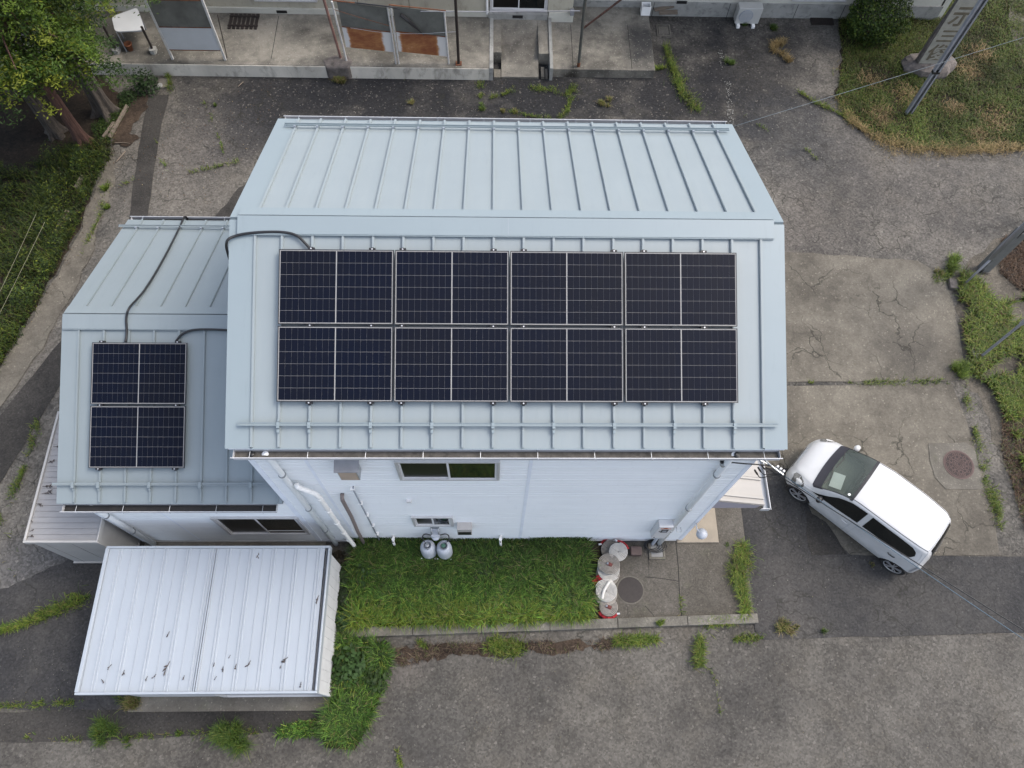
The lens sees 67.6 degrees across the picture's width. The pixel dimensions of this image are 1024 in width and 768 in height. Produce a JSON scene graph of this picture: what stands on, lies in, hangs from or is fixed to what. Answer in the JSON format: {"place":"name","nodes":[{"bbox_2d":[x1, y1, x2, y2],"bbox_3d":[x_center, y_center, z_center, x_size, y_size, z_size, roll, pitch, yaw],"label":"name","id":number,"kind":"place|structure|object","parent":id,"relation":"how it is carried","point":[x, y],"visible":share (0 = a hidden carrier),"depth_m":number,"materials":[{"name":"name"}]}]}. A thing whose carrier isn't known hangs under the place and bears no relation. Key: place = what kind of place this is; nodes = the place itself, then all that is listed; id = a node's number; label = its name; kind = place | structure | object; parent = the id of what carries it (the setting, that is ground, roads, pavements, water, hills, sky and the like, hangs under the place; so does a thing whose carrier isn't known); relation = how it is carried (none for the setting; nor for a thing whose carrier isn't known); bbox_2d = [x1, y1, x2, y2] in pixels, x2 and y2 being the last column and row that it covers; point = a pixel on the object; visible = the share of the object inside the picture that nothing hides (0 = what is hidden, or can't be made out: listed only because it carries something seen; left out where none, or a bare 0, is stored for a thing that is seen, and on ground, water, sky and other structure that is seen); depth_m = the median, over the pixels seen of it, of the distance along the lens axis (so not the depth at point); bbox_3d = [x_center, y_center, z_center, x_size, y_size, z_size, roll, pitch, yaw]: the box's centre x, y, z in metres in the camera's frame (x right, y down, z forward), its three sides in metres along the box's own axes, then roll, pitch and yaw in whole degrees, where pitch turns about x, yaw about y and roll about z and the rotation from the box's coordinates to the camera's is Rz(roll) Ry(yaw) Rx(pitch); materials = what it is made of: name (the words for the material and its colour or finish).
{"place":"outdoors","nodes":[
{"label":"outdoors","id":0,"kind":"place"},
{"bbox_2d":[0,144,115,405],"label":"path","id":1,"kind":"structure","parent":0,"point":[31,341],"depth_m":19.42,"materials":[{"name":"concrete"}]},
{"bbox_2d":[0,20,119,365],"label":"soil","id":2,"kind":"structure","parent":0,"point":[24,139],"depth_m":21.58,"materials":[{"name":"green soil"}]},
{"bbox_2d":[0,0,105,142],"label":"cedar tree","id":3,"kind":"object","parent":2,"relation":"on","point":[53,127],"visible":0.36,"depth_m":18.40,"materials":[{"name":"green plant"}]},
{"bbox_2d":[0,135,116,364],"bbox_3d":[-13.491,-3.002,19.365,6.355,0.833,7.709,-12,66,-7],"label":"undergrowth","id":4,"kind":"object","parent":2,"relation":"on","point":[39,276],"visible":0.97,"depth_m":20.28,"materials":[{"name":"green plant"}]},
{"bbox_2d":[0,0,120,149],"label":"cedar tree","id":5,"kind":"object","parent":2,"relation":"on","point":[80,135],"visible":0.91,"depth_m":17.71,"materials":[{"name":"green plant"}]},
{"bbox_2d":[0,0,160,123],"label":"cedar tree","id":6,"kind":"object","parent":2,"relation":"on","point":[103,105],"visible":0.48,"depth_m":18.84,"materials":[{"name":"green plant"}]},
{"bbox_2d":[91,98,130,142],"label":"undergrowth","id":7,"kind":"object","parent":2,"relation":"on","point":[113,119],"visible":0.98,"depth_m":21.80,"materials":[{"name":"green plant"}]},
{"bbox_2d":[111,130,138,146],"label":"soil","id":8,"kind":"structure","parent":0,"point":[121,136],"depth_m":21.69,"materials":[{"name":"brown soil"}]},
{"bbox_2d":[115,94,148,132],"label":"soil","id":9,"kind":"structure","parent":0,"point":[136,110],"depth_m":22.10,"materials":[{"name":"brown soil"}]},
{"bbox_2d":[323,581,376,749],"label":"garden soil","id":10,"kind":"structure","parent":0,"point":[336,747],"depth_m":15.26,"materials":[{"name":"green plant"}]},
{"bbox_2d":[308,625,399,757],"bbox_3d":[-3.125,6.226,15.540,1.720,0.329,2.599,6,65,1],"label":"grass strip","id":11,"kind":"object","parent":10,"relation":"on","point":[344,724],"depth_m":15.37,"materials":[{"name":"green plant"}]},
{"bbox_2d":[331,643,368,686],"bbox_3d":[-3.370,5.763,15.677,0.920,0.440,0.894,0,65,-1],"label":"broadleaf weed","id":12,"kind":"object","parent":11,"relation":"on","point":[350,659],"visible":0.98,"depth_m":15.60,"materials":[{"name":"green plant"}]},
{"bbox_2d":[361,663,392,695],"bbox_3d":[-2.785,6.016,15.623,0.670,0.309,0.700,0,65,-1],"label":"broadleaf weed","id":13,"kind":"object","parent":11,"relation":"on","point":[376,679],"visible":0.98,"depth_m":15.58,"materials":[{"name":"green plant"}]},
{"bbox_2d":[336,537,605,640],"bbox_3d":[-0.898,4.236,16.483,5.818,0.357,2.565,0,65,-1],"label":"grass bed","id":14,"kind":"object","parent":0,"point":[416,589],"visible":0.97,"depth_m":16.39,"materials":[{"name":"green plant"}]},
{"bbox_2d":[0,6,1023,649],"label":"ground","id":15,"kind":"structure","parent":0,"point":[852,192],"depth_m":21.93,"materials":[{"name":"concrete"}]},
{"bbox_2d":[0,559,101,624],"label":"asphalt patch","id":16,"kind":"object","parent":15,"relation":"on","point":[18,600],"visible":0.54,"depth_m":16.40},
{"bbox_2d":[0,603,128,710],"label":"asphalt patch","id":17,"kind":"object","parent":15,"relation":"on","point":[37,680],"visible":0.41,"depth_m":15.76,"materials":[{"name":"grey asphalt"}]},
{"bbox_2d":[23,411,140,562],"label":"garden shed","id":18,"kind":"structure","parent":15,"relation":"on","point":[83,537],"depth_m":15.28,"materials":[{"name":"grey paint"}]},
{"bbox_2d":[0,94,168,482],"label":"trench patch","id":19,"kind":"object","parent":15,"relation":"on","point":[34,396],"visible":0.63,"depth_m":18.49,"materials":[{"name":"grey asphalt"}]},
{"bbox_2d":[131,66,159,97],"bbox_3d":[-10.709,-8.847,22.183,0.843,0.756,0.860,0,65,-1],"label":"ivy shrub","id":20,"kind":"object","parent":15,"relation":"on","point":[141,83],"visible":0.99,"depth_m":22.22,"materials":[{"name":"green plant"}]},
{"bbox_2d":[52,216,315,545],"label":"annex building","id":21,"kind":"structure","parent":15,"relation":"on","point":[211,490],"depth_m":14.17,"materials":[{"name":"paint"}]},
{"bbox_2d":[88,406,185,470],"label":"solar panel","id":22,"kind":"object","parent":21,"relation":"on","point":[136,436],"visible":1,"depth_m":13.98,"materials":[{"name":"black glass"}]},
{"bbox_2d":[90,341,187,405],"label":"solar panel","id":23,"kind":"object","parent":21,"relation":"on","point":[136,373],"visible":1,"depth_m":14.03,"materials":[{"name":"black glass"}]},
{"bbox_2d":[124,216,188,341],"bbox_3d":[-7.111,-2.248,15.411,0.120,1.711,3.817,0,65,-1],"label":"cable conduit","id":24,"kind":"object","parent":21,"relation":"attached to","point":[146,287],"visible":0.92,"depth_m":14.87,"materials":[{"name":"black plastic"}]},
{"bbox_2d":[210,516,310,534],"bbox_3d":[-5.122,2.899,15.687,1.710,1.300,0.080,0,65,-1],"label":"window","id":25,"kind":"structure","parent":21,"relation":"in","point":[233,525],"depth_m":15.65,"materials":[{"name":"metal"}]},
{"bbox_2d":[215,185,244,216],"bbox_3d":[-7.426,-4.459,20.617,1.131,0.001,2.741,24,67,9],"label":"asphalt patch","id":26,"kind":"object","parent":15,"relation":"on","point":[227,209],"visible":0.22,"depth_m":20.80,"materials":[{"name":"grey asphalt"}]},
{"bbox_2d":[128,566,343,711],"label":"shed base slab","id":27,"kind":"structure","parent":15,"relation":"on","point":[186,704],"depth_m":15.49,"materials":[{"name":"concrete"}]},
{"bbox_2d":[74,546,341,696],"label":"storage shed","id":28,"kind":"structure","parent":27,"relation":"on","point":[207,607],"depth_m":14.44,"materials":[{"name":"metal"}]},
{"bbox_2d":[145,541,326,545],"bbox_3d":[-6.084,3.733,16.788,3.950,0.110,0.520,0,65,-1],"label":"footing","id":29,"kind":"object","parent":15,"relation":"on","point":[306,543],"visible":0.21,"depth_m":16.83,"materials":[{"name":"concrete"}]},
{"bbox_2d":[14,0,631,70],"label":"porch","id":30,"kind":"object","parent":15,"relation":"on","point":[290,40],"visible":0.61,"depth_m":22.81,"materials":[{"name":"concrete"}]},
{"bbox_2d":[112,8,146,51],"bbox_3d":[-11.106,-10.280,22.378,0.792,0.725,0.995,-22,67,-11],"label":"folding table","id":31,"kind":"object","parent":30,"relation":"on","point":[128,21],"visible":0.99,"depth_m":22.07,"materials":[{"name":"plastic"}]},
{"bbox_2d":[144,0,226,60],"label":"screen frame","id":32,"kind":"object","parent":30,"relation":"on","point":[185,25],"visible":1,"depth_m":21.41,"materials":[{"name":"white metal"}]},
{"bbox_2d":[228,13,259,29],"bbox_3d":[-8.131,-11.001,23.172,0.900,0.040,0.650,0,65,-1],"label":"drain grate","id":33,"kind":"object","parent":30,"relation":"on","point":[243,24],"visible":1,"depth_m":23.16,"materials":[{"name":"black metal"}]},
{"bbox_2d":[88,63,488,79],"bbox_3d":[-6.595,-9.270,22.683,11.840,0.420,0.018,0,65,-1],"label":"porch face","id":34,"kind":"object","parent":30,"relation":"attached to","point":[316,71],"visible":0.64,"depth_m":22.68},
{"bbox_2d":[331,0,449,63],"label":"screen frame","id":35,"kind":"object","parent":30,"relation":"on","point":[413,24],"visible":1,"depth_m":21.56,"materials":[{"name":"grey metal"}]},
{"bbox_2d":[323,55,352,78],"bbox_3d":[-5.153,-9.443,22.776,0.891,0.470,0.548,0,65,-1],"label":"footing","id":36,"kind":"object","parent":15,"relation":"on","point":[336,65],"visible":0.84,"depth_m":22.57,"materials":[{"name":"concrete"}]},
{"bbox_2d":[342,625,412,637],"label":"kerb","id":37,"kind":"structure","parent":15,"relation":"on","point":[392,633],"depth_m":16.08,"materials":[{"name":"concrete"}]},
{"bbox_2d":[413,623,480,635],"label":"kerb","id":38,"kind":"structure","parent":15,"relation":"on","point":[423,632],"depth_m":16.12,"materials":[{"name":"concrete"}]},
{"bbox_2d":[144,116,787,546],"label":"building","id":39,"kind":"structure","parent":15,"relation":"on","point":[334,472],"depth_m":12.18,"materials":[{"name":"paint"}]},
{"bbox_2d":[225,230,309,259],"bbox_3d":[-3.809,-1.793,12.146,1.363,1.498,0.678,-23,68,-12],"label":"cable conduit","id":40,"kind":"object","parent":39,"relation":"attached to","point":[260,232],"visible":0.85,"depth_m":11.57,"materials":[{"name":"black plastic"}]},
{"bbox_2d":[276,326,392,405],"bbox_3d":[-2.654,-0.275,11.497,1.722,0.530,1.089,0,65,-1],"label":"solar panel","id":41,"kind":"object","parent":39,"relation":"on","point":[334,363],"visible":1,"depth_m":11.46,"materials":[{"name":"black glass"}]},
{"bbox_2d":[278,247,393,325],"bbox_3d":[-2.651,-1.468,11.565,1.722,0.535,1.154,0,65,-1],"label":"solar panel","id":42,"kind":"object","parent":39,"relation":"on","point":[335,287],"visible":1,"depth_m":11.52,"materials":[{"name":"black glass"}]},
{"bbox_2d":[411,516,453,526],"bbox_3d":[-1.600,2.763,15.461,0.820,0.680,0.080,0,65,-1],"label":"window","id":43,"kind":"structure","parent":39,"relation":"in","point":[418,521],"depth_m":15.46,"materials":[{"name":"metal"}]},
{"bbox_2d":[394,460,499,480],"bbox_3d":[-1.046,1.412,12.591,1.690,0.930,0.080,0,65,-1],"label":"window","id":44,"kind":"structure","parent":39,"relation":"in","point":[407,470],"depth_m":12.58,"materials":[{"name":"metal"}]},
{"bbox_2d":[394,327,508,405],"bbox_3d":[-0.912,-0.268,11.542,1.722,0.530,1.089,0,65,-1],"label":"solar panel","id":45,"kind":"object","parent":39,"relation":"on","point":[451,364],"visible":1,"depth_m":11.50,"materials":[{"name":"black glass"}]},
{"bbox_2d":[394,248,508,326],"bbox_3d":[-0.910,-1.462,11.610,1.722,0.535,1.154,0,65,-1],"label":"solar panel","id":46,"kind":"object","parent":39,"relation":"on","point":[445,287],"visible":1,"depth_m":11.56,"materials":[{"name":"black glass"}]},
{"bbox_2d":[510,327,623,405],"bbox_3d":[0.829,-0.262,11.587,1.722,0.530,1.089,0,65,-1],"label":"solar panel","id":47,"kind":"object","parent":39,"relation":"on","point":[560,364],"visible":1,"depth_m":11.55,"materials":[{"name":"black glass"}]},
{"bbox_2d":[510,249,623,327],"bbox_3d":[0.832,-1.455,11.655,1.722,0.535,1.154,0,65,-1],"label":"solar panel","id":48,"kind":"object","parent":39,"relation":"on","point":[564,288],"visible":1,"depth_m":11.61,"materials":[{"name":"black glass"}]},
{"bbox_2d":[650,520,673,544],"bbox_3d":[3.111,3.202,16.289,0.300,1.723,0.175,0,65,-1],"label":"meter box","id":49,"kind":"object","parent":39,"relation":"attached to","point":[661,528],"visible":1,"depth_m":15.74,"materials":[{"name":"grey plastic"}]},
{"bbox_2d":[624,250,736,327],"bbox_3d":[2.573,-1.449,11.700,1.722,0.535,1.154,0,65,-1],"label":"solar panel","id":50,"kind":"object","parent":39,"relation":"on","point":[694,289],"visible":1,"depth_m":11.65,"materials":[{"name":"black glass"}]},
{"bbox_2d":[624,328,737,405],"bbox_3d":[2.570,-0.256,11.632,1.722,0.530,1.089,0,65,-1],"label":"solar panel","id":51,"kind":"object","parent":39,"relation":"on","point":[681,365],"visible":1,"depth_m":11.59,"materials":[{"name":"black glass"}]},
{"bbox_2d":[732,460,784,477],"bbox_3d":[3.921,1.327,12.334,0.895,0.587,0.184,12,65,4],"label":"cable bracket","id":52,"kind":"object","parent":39,"relation":"attached to","point":[770,465],"visible":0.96,"depth_m":12.22,"materials":[{"name":"silver metal"}]},
{"bbox_2d":[766,467,1023,630],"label":"overhead wire","id":53,"kind":"object","parent":52,"relation":"attached to","point":[898,551],"visible":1,"depth_m":11.26,"materials":[{"name":"black plastic"}]},
{"bbox_2d":[55,0,951,21],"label":"back building","id":54,"kind":"structure","parent":15,"relation":"on","point":[921,9],"depth_m":23.48,"materials":[{"name":"metal"}]},
{"bbox_2d":[490,0,547,10],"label":"sliding door","id":55,"kind":"structure","parent":54,"relation":"in","point":[495,5],"depth_m":23.26,"materials":[{"name":"glass"}]},
{"bbox_2d":[0,40,1007,767],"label":"crack weeds","id":56,"kind":"object","parent":15,"relation":"on","point":[742,550],"visible":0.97,"depth_m":16.60,"materials":[{"name":"green plant"}]},
{"bbox_2d":[482,621,549,632],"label":"kerb","id":57,"kind":"structure","parent":15,"relation":"on","point":[545,626],"depth_m":16.18,"materials":[{"name":"concrete"}]},
{"bbox_2d":[493,19,548,78],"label":"ramp","id":58,"kind":"structure","parent":15,"relation":"on","point":[520,48],"depth_m":23.27,"materials":[{"name":"concrete"}]},
{"bbox_2d":[489,18,552,80],"bbox_3d":[0.265,-10.219,23.306,1.894,0.480,2.180,0,65,-1],"label":"ramp cheek","id":59,"kind":"object","parent":15,"relation":"on","point":[550,63],"visible":0.86,"depth_m":22.97,"materials":[{"name":"grey concrete"}]},
{"bbox_2d":[550,618,617,630],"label":"kerb","id":60,"kind":"structure","parent":15,"relation":"on","point":[610,623],"depth_m":16.24,"materials":[{"name":"concrete"}]},
{"bbox_2d":[551,6,654,77],"bbox_3d":[2.748,-10.620,23.651,3.080,0.320,2.800,0,65,-1],"label":"porch","id":61,"kind":"object","parent":15,"relation":"on","point":[606,50],"visible":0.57,"depth_m":23.34,"materials":[{"name":"concrete"}]},
{"bbox_2d":[577,0,621,66],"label":"steel post","id":62,"kind":"object","parent":61,"relation":"on","point":[583,27],"visible":0.97,"depth_m":21.54,"materials":[{"name":"grey metal"}]},
{"bbox_2d":[617,616,687,628],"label":"kerb","id":63,"kind":"structure","parent":15,"relation":"on","point":[650,622],"depth_m":16.30,"materials":[{"name":"concrete"}]},
{"bbox_2d":[602,508,752,618],"bbox_3d":[3.641,3.013,17.409,3.280,0.082,4.798,0,65,-1],"label":"apron","id":64,"kind":"object","parent":15,"relation":"on","point":[691,574],"visible":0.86,"depth_m":16.81,"materials":[{"name":"grey concrete"}]},
{"bbox_2d":[594,586,616,605],"bbox_3d":[2.030,4.556,16.556,0.486,0.092,0.472,0,65,-1],"label":"fire hose roll","id":65,"kind":"object","parent":64,"relation":"on","point":[600,601],"visible":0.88,"depth_m":16.48,"materials":[{"name":"fabric"}]},
{"bbox_2d":[595,579,616,601],"bbox_3d":[2.028,4.452,16.485,0.473,0.123,0.472,0,65,-1],"label":"fire hose roll","id":66,"kind":"object","parent":65,"relation":"on","point":[610,587],"visible":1,"depth_m":16.46,"materials":[{"name":"white fabric"}]},
{"bbox_2d":[592,570,619,586],"bbox_3d":[2.067,4.207,16.714,0.508,0.105,0.641,29,67,12],"label":"fire hose roll","id":67,"kind":"object","parent":64,"relation":"on","point":[596,580],"visible":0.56,"depth_m":16.65,"materials":[{"name":"fabric"}]},
{"bbox_2d":[596,559,619,581],"bbox_3d":[2.092,4.086,16.680,0.484,0.094,0.565,16,65,6],"label":"fire hose roll","id":68,"kind":"object","parent":67,"relation":"on","point":[601,575],"visible":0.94,"depth_m":16.62,"materials":[{"name":"white fabric"}]},
{"bbox_2d":[597,554,619,574],"bbox_3d":[2.107,3.922,16.655,0.478,0.152,0.455,0,65,-1],"label":"fire hose roll","id":69,"kind":"object","parent":68,"relation":"on","point":[608,567],"visible":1,"depth_m":16.62,"materials":[{"name":"fabric"}]},
{"bbox_2d":[598,539,621,554],"bbox_3d":[2.187,3.665,16.972,0.445,0.105,0.512,-28,69,-14],"label":"fire hose roll","id":70,"kind":"object","parent":64,"relation":"on","point":[608,543],"visible":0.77,"depth_m":16.98,"materials":[{"name":"fabric"}]},
{"bbox_2d":[609,539,628,560],"bbox_3d":[2.354,3.664,16.819,0.400,0.093,0.466,30,68,12],"label":"fire hose roll","id":71,"kind":"object","parent":70,"relation":"on","point":[622,547],"visible":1,"depth_m":16.80,"materials":[{"name":"white fabric"}]},
{"bbox_2d":[615,576,646,605],"bbox_3d":[2.579,4.498,16.642,0.650,0.016,0.640,0,65,-1],"label":"manhole surround","id":72,"kind":"object","parent":64,"relation":"on","point":[642,602],"visible":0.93,"depth_m":16.55,"materials":[{"name":"grey concrete"}]},
{"bbox_2d":[616,576,643,603],"bbox_3d":[2.574,4.483,16.635,0.610,0.010,0.610,0,65,-1],"label":"manhole cover","id":73,"kind":"object","parent":72,"relation":"on","point":[630,589],"visible":0.99,"depth_m":16.63,"materials":[{"name":"metal"}]},
{"bbox_2d":[677,508,718,542],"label":"entrance slab","id":74,"kind":"structure","parent":15,"relation":"on","point":[707,522],"depth_m":17.20,"materials":[{"name":"concrete"}]},
{"bbox_2d":[687,613,757,625],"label":"kerb","id":75,"kind":"structure","parent":15,"relation":"on","point":[693,620],"depth_m":16.36,"materials":[{"name":"concrete"}]},
{"bbox_2d":[734,2,762,28],"bbox_3d":[7.419,-11.611,24.035,0.750,0.660,0.450,0,65,-1],"label":"air conditioner","id":76,"kind":"object","parent":15,"relation":"on","point":[750,13],"visible":1,"depth_m":23.86,"materials":[{"name":"white metal"}]},
{"bbox_2d":[785,252,962,381],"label":"concrete slab","id":77,"kind":"structure","parent":15,"relation":"on","point":[926,321],"depth_m":19.74,"materials":[{"name":"grey concrete"}]},
{"bbox_2d":[948,356,972,380],"bbox_3d":[11.273,-0.378,19.095,0.699,0.221,0.746,-27,69,-14],"label":"weed tuft","id":78,"kind":"object","parent":77,"relation":"on","point":[962,369],"visible":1,"depth_m":19.07,"materials":[{"name":"green plant"}]},
{"bbox_2d":[764,384,999,555],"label":"concrete slab","id":79,"kind":"structure","parent":15,"relation":"on","point":[888,419],"depth_m":18.40,"materials":[{"name":"grey concrete"}]},
{"bbox_2d":[785,439,950,576],"bbox_3d":[7.845,2.557,16.903,3.290,1.507,1.753,39,70,15],"label":"parked car","id":80,"kind":"object","parent":79,"relation":"on","point":[890,506],"visible":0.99,"depth_m":16.38,"materials":[{"name":"white paint"}]},
{"bbox_2d":[928,442,982,488],"bbox_3d":[10.498,1.931,18.091,1.161,0.001,1.173,0,65,-1],"label":"manhole surround","id":81,"kind":"object","parent":79,"relation":"on","point":[942,475],"visible":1,"depth_m":18.07,"materials":[{"name":"concrete"}]},
{"bbox_2d":[943,450,973,478],"bbox_3d":[10.579,1.907,18.095,0.720,0.014,0.720,0,65,-1],"label":"manhole cover","id":82,"kind":"object","parent":81,"relation":"on","point":[958,464],"visible":1,"depth_m":18.09,"materials":[{"name":"orange metal"}]},
{"bbox_2d":[741,468,1023,639],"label":"asphalt patch","id":83,"kind":"object","parent":15,"relation":"on","point":[862,597],"visible":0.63,"depth_m":16.83,"materials":[{"name":"grey asphalt"}]},
{"bbox_2d":[806,510,846,554],"bbox_3d":[7.089,3.361,17.335,0.852,0.001,1.053,0,65,-1],"label":"asphalt patch","id":84,"kind":"object","parent":83,"relation":"on","point":[822,539],"visible":1,"depth_m":17.27,"materials":[{"name":"grey asphalt"}]},
{"bbox_2d":[0,634,1023,767],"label":"road","id":85,"kind":"structure","parent":0,"point":[841,669],"depth_m":15.67,"materials":[{"name":"grey asphalt"}]},
{"bbox_2d":[0,709,322,742],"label":"asphalt patch","id":86,"kind":"object","parent":85,"relation":"on","point":[46,725],"visible":0.76,"depth_m":15.34,"materials":[{"name":"grey asphalt"}]},
{"bbox_2d":[86,711,127,750],"bbox_3d":[-8.039,6.875,15.170,0.896,0.202,0.800,0,65,-1],"label":"weed tuft","id":87,"kind":"object","parent":86,"relation":"on","point":[98,728],"visible":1,"depth_m":15.15,"materials":[{"name":"green plant"}]},
{"bbox_2d":[195,715,257,764],"bbox_3d":[-5.548,7.047,15.117,1.195,0.276,0.945,20,66,8],"label":"weed tuft","id":88,"kind":"object","parent":85,"relation":"on","point":[221,735],"visible":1,"depth_m":15.09,"materials":[{"name":"green plant"}]},
{"bbox_2d":[271,715,327,743],"bbox_3d":[-4.099,6.926,15.278,1.395,0.159,0.604,-10,66,-6],"label":"grass strip","id":89,"kind":"object","parent":85,"relation":"on","point":[297,732],"depth_m":15.26,"materials":[{"name":"green plant"}]},
{"bbox_2d":[392,635,623,669],"bbox_3d":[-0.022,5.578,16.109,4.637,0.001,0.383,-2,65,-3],"label":"soil","id":90,"kind":"structure","parent":85,"relation":"on","point":[569,643],"depth_m":16.10,"materials":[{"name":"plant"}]},
{"bbox_2d":[4,643,1020,767],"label":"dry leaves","id":91,"kind":"object","parent":85,"relation":"on","point":[581,713],"visible":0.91,"depth_m":15.51,"materials":[{"name":"brown plant"}]},
{"bbox_2d":[834,0,1023,150],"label":"lawn","id":92,"kind":"structure","parent":0,"point":[964,79],"depth_m":23.28,"materials":[{"name":"green plant"}]},
{"bbox_2d":[845,0,914,46],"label":"shrub","id":93,"kind":"object","parent":92,"relation":"on","point":[857,19],"visible":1,"depth_m":23.28,"materials":[{"name":"green plant"}]},
{"bbox_2d":[832,66,1023,166],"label":"dry grass edge","id":94,"kind":"object","parent":92,"relation":"on","point":[857,123],"visible":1,"depth_m":22.26,"materials":[{"name":"beige plant"}]},
{"bbox_2d":[900,0,977,80],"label":"stone monument","id":95,"kind":"object","parent":92,"relation":"on","point":[936,45],"visible":0.85,"depth_m":22.70,"materials":[{"name":"stone"}]},
{"bbox_2d":[905,0,987,114],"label":"steel post","id":96,"kind":"object","parent":92,"relation":"on","point":[952,46],"visible":1,"depth_m":20.87,"materials":[{"name":"grey metal"}]},
{"bbox_2d":[953,237,1023,508],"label":"soil","id":97,"kind":"structure","parent":0,"point":[1002,285],"depth_m":19.38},
{"bbox_2d":[947,222,1023,289],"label":"conduit pole","id":98,"kind":"object","parent":97,"relation":"on","point":[1011,238],"visible":0.92,"depth_m":18.87,"materials":[{"name":"metal"}]},
{"bbox_2d":[977,226,1023,273],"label":"utility pole","id":99,"kind":"object","parent":97,"relation":"on","point":[1000,257],"visible":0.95,"depth_m":19.77,"materials":[{"name":"concrete"}]},
{"bbox_2d":[997,384,1023,522],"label":"dead grass","id":100,"kind":"structure","parent":97,"relation":"on","point":[1008,432],"depth_m":18.24,"materials":[{"name":"brown plant"}]},
{"bbox_2d":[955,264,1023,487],"bbox_3d":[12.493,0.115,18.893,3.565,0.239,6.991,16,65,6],"label":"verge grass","id":101,"kind":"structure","parent":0,"point":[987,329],"depth_m":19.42,"materials":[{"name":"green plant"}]},
{"bbox_2d":[998,234,1023,289],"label":"dead grass","id":102,"kind":"structure","parent":0,"point":[1012,266],"depth_m":20.52,"materials":[{"name":"brown plant"}]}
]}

